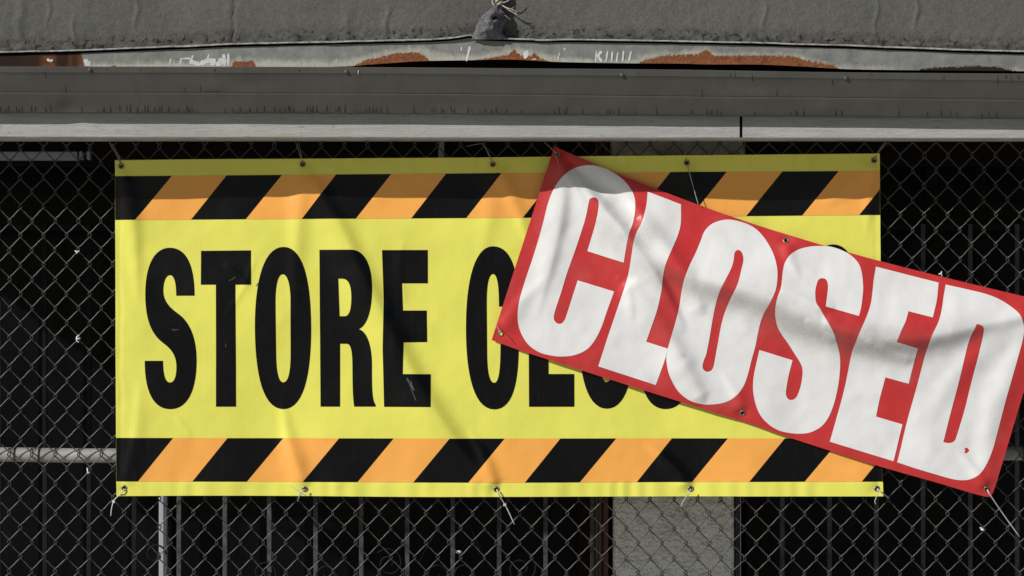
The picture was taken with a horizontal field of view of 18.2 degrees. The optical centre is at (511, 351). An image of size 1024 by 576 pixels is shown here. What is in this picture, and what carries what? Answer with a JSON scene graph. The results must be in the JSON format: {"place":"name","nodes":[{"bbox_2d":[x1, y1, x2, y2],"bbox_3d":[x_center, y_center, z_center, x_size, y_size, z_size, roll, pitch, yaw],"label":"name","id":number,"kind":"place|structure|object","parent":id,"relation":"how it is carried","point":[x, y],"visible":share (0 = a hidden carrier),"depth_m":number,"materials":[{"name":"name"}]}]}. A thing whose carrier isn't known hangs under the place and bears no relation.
{"place":"outdoors","nodes":[
{"label":"outdoors","id":0,"kind":"place"},
{"bbox_2d":[159,496,167,575],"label":"pale post","id":1,"kind":"object","parent":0,"point":[163,538],"depth_m":9.11,"materials":[{"name":"grey metal"}]},
{"label":"pavement","id":2,"kind":"structure","parent":0,"visible":0},
{"bbox_2d":[610,142,744,575],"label":"plaster pillar","id":3,"kind":"structure","parent":2,"relation":"on","point":[662,529],"depth_m":8.25,"materials":[{"name":"grey paint"}]},
{"bbox_2d":[595,142,611,575],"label":"door trim","id":4,"kind":"structure","parent":3,"relation":"attached to","point":[603,516],"depth_m":8.31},
{"bbox_2d":[734,496,740,575],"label":"window trim","id":5,"kind":"structure","parent":3,"relation":"attached to","point":[737,541],"depth_m":8.30,"materials":[{"name":"grey metal"}]},
{"bbox_2d":[741,146,745,575],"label":"back wall","id":6,"kind":"structure","parent":2,"relation":"on","point":[743,536],"depth_m":10.20,"materials":[{"name":"paint"}]},
{"bbox_2d":[0,151,91,160],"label":"strip light","id":7,"kind":"object","parent":6,"relation":"attached to","point":[44,156],"visible":0.85,"depth_m":9.08,"materials":[{"name":"grey paint"}]},
{"bbox_2d":[0,142,594,575],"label":"storefront window","id":8,"kind":"structure","parent":6,"relation":"attached to","point":[102,410],"depth_m":9.23,"materials":[{"name":"black glass"}]},
{"bbox_2d":[0,224,594,575],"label":"security grille","id":9,"kind":"object","parent":6,"relation":"attached to","point":[89,228],"visible":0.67,"depth_m":9.03,"materials":[{"name":"black metal"}]},
{"bbox_2d":[438,142,443,157],"bbox_3d":[-0.202,-0.588,9.120,0.016,0.630,0.020,0,0,0],"label":"pale batten","id":10,"kind":"object","parent":6,"relation":"attached to","point":[440,152],"visible":0.06,"depth_m":9.11,"materials":[{"name":"grey paint"}]},
{"bbox_2d":[0,0,1023,50],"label":"stucco parapet","id":11,"kind":"structure","parent":6,"relation":"attached to","point":[26,25],"depth_m":7.76,"materials":[{"name":"grey paint"}]},
{"bbox_2d":[0,34,1023,70],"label":"metal flashing","id":12,"kind":"object","parent":11,"relation":"attached to","point":[466,49],"visible":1,"depth_m":7.75,"materials":[{"name":"white paint"}]},
{"bbox_2d":[471,0,517,39],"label":"cable boot","id":13,"kind":"object","parent":12,"relation":"on","point":[492,21],"visible":1,"depth_m":7.73,"materials":[{"name":"grey fabric"}]},
{"bbox_2d":[0,141,1023,575],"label":"chain link fence","id":14,"kind":"object","parent":6,"relation":"attached to","point":[16,453],"visible":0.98,"depth_m":8.00,"materials":[{"name":"metal"}]},
{"bbox_2d":[109,141,121,165],"bbox_3d":[-0.987,-0.496,7.984,0.010,0.066,0.059,0,0,-39],"label":"cable tie","id":15,"kind":"object","parent":14,"relation":"attached to","point":[116,154],"visible":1,"depth_m":7.98,"materials":[{"name":"grey plastic"}]},
{"bbox_2d":[110,489,124,515],"bbox_3d":[-0.981,0.374,7.975,0.048,0.070,0.012,0,0,40],"label":"cable tie","id":16,"kind":"object","parent":14,"relation":"attached to","point":[113,501],"visible":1,"depth_m":7.99,"materials":[{"name":"white plastic"}]},
{"bbox_2d":[291,486,310,501],"bbox_3d":[-0.524,0.353,7.973,0.051,0.041,0.040,0,0,0],"label":"cable tie","id":17,"kind":"object","parent":14,"relation":"attached to","point":[300,494],"visible":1,"depth_m":7.96,"materials":[{"name":"white plastic"}]},
{"bbox_2d":[466,143,492,163],"bbox_3d":[-0.075,-0.495,7.987,0.076,0.056,0.026,0,0,28],"label":"cable tie","id":18,"kind":"object","parent":14,"relation":"attached to","point":[485,148],"visible":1,"depth_m":7.98,"materials":[{"name":"grey plastic"}]},
{"bbox_2d":[115,154,882,496],"bbox_3d":[-0.032,-0.067,7.965,1.915,0.855,0.028,0,0,0],"label":"vinyl banner","id":19,"kind":"object","parent":14,"relation":"attached to","point":[313,326],"visible":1,"depth_m":7.97,"materials":[{"name":"plastic"}]},
{"bbox_2d":[496,489,514,523],"bbox_3d":[-0.017,0.386,7.968,0.049,0.089,0.011,0,0,-25],"label":"cable tie","id":20,"kind":"object","parent":14,"relation":"attached to","point":[504,504],"visible":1,"depth_m":7.97,"materials":[{"name":"white plastic"}]},
{"bbox_2d":[682,149,698,204],"bbox_3d":[0.437,-0.437,7.969,0.020,0.143,0.065,0,0,-35],"label":"cable tie","id":21,"kind":"object","parent":14,"relation":"attached to","point":[690,178],"visible":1,"depth_m":7.95,"materials":[{"name":"grey plastic"}]},
{"bbox_2d":[492,147,1023,496],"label":"vinyl banner","id":22,"kind":"object","parent":14,"relation":"attached to","point":[616,277],"visible":1,"depth_m":7.95,"materials":[{"name":"plastic"}]},
{"bbox_2d":[874,488,888,504],"bbox_3d":[0.925,0.359,7.969,0.050,0.041,0.013,0,0,-38],"label":"cable tie","id":23,"kind":"object","parent":14,"relation":"attached to","point":[881,492],"visible":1,"depth_m":7.96,"materials":[{"name":"white plastic"}]},
{"bbox_2d":[987,489,1019,536],"bbox_3d":[1.220,0.400,7.945,0.096,0.121,0.010,0,0,-26],"label":"cable tie","id":24,"kind":"object","parent":14,"relation":"attached to","point":[1001,511],"visible":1,"depth_m":7.95,"materials":[{"name":"white plastic"}]},
{"bbox_2d":[0,137,1023,141],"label":"soffit","id":25,"kind":"structure","parent":6,"relation":"attached to","point":[72,139],"depth_m":7.92,"materials":[{"name":"grey paint"}]},
{"bbox_2d":[740,117,741,136],"bbox_3d":[0.000,-0.565,7.848,3.863,0.076,0.032,0,0,0],"label":"backing board","id":26,"kind":"object","parent":25,"relation":"attached to","point":[740,126],"visible":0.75,"depth_m":7.83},
{"bbox_2d":[0,113,739,137],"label":"fascia board","id":27,"kind":"object","parent":26,"relation":"attached to","point":[121,125],"visible":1,"depth_m":7.80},
{"bbox_2d":[0,36,1023,73],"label":"roof edge felt","id":28,"kind":"object","parent":26,"relation":"on","point":[516,64],"visible":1,"depth_m":7.80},
{"bbox_2d":[0,66,1023,118],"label":"rain gutter","id":29,"kind":"object","parent":28,"relation":"attached to","point":[365,90],"visible":1,"depth_m":7.75,"materials":[{"name":"grey paint"}]},
{"bbox_2d":[742,117,1023,138],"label":"fascia board","id":30,"kind":"object","parent":26,"relation":"attached to","point":[827,127],"visible":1,"depth_m":7.80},
{"bbox_2d":[746,142,1023,575],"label":"storefront window","id":31,"kind":"structure","parent":6,"relation":"attached to","point":[948,260],"depth_m":9.23,"materials":[{"name":"black glass"}]},
{"bbox_2d":[780,224,1023,575],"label":"security grille","id":32,"kind":"object","parent":6,"relation":"attached to","point":[970,228],"visible":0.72,"depth_m":9.03,"materials":[{"name":"grey metal"}]}
]}

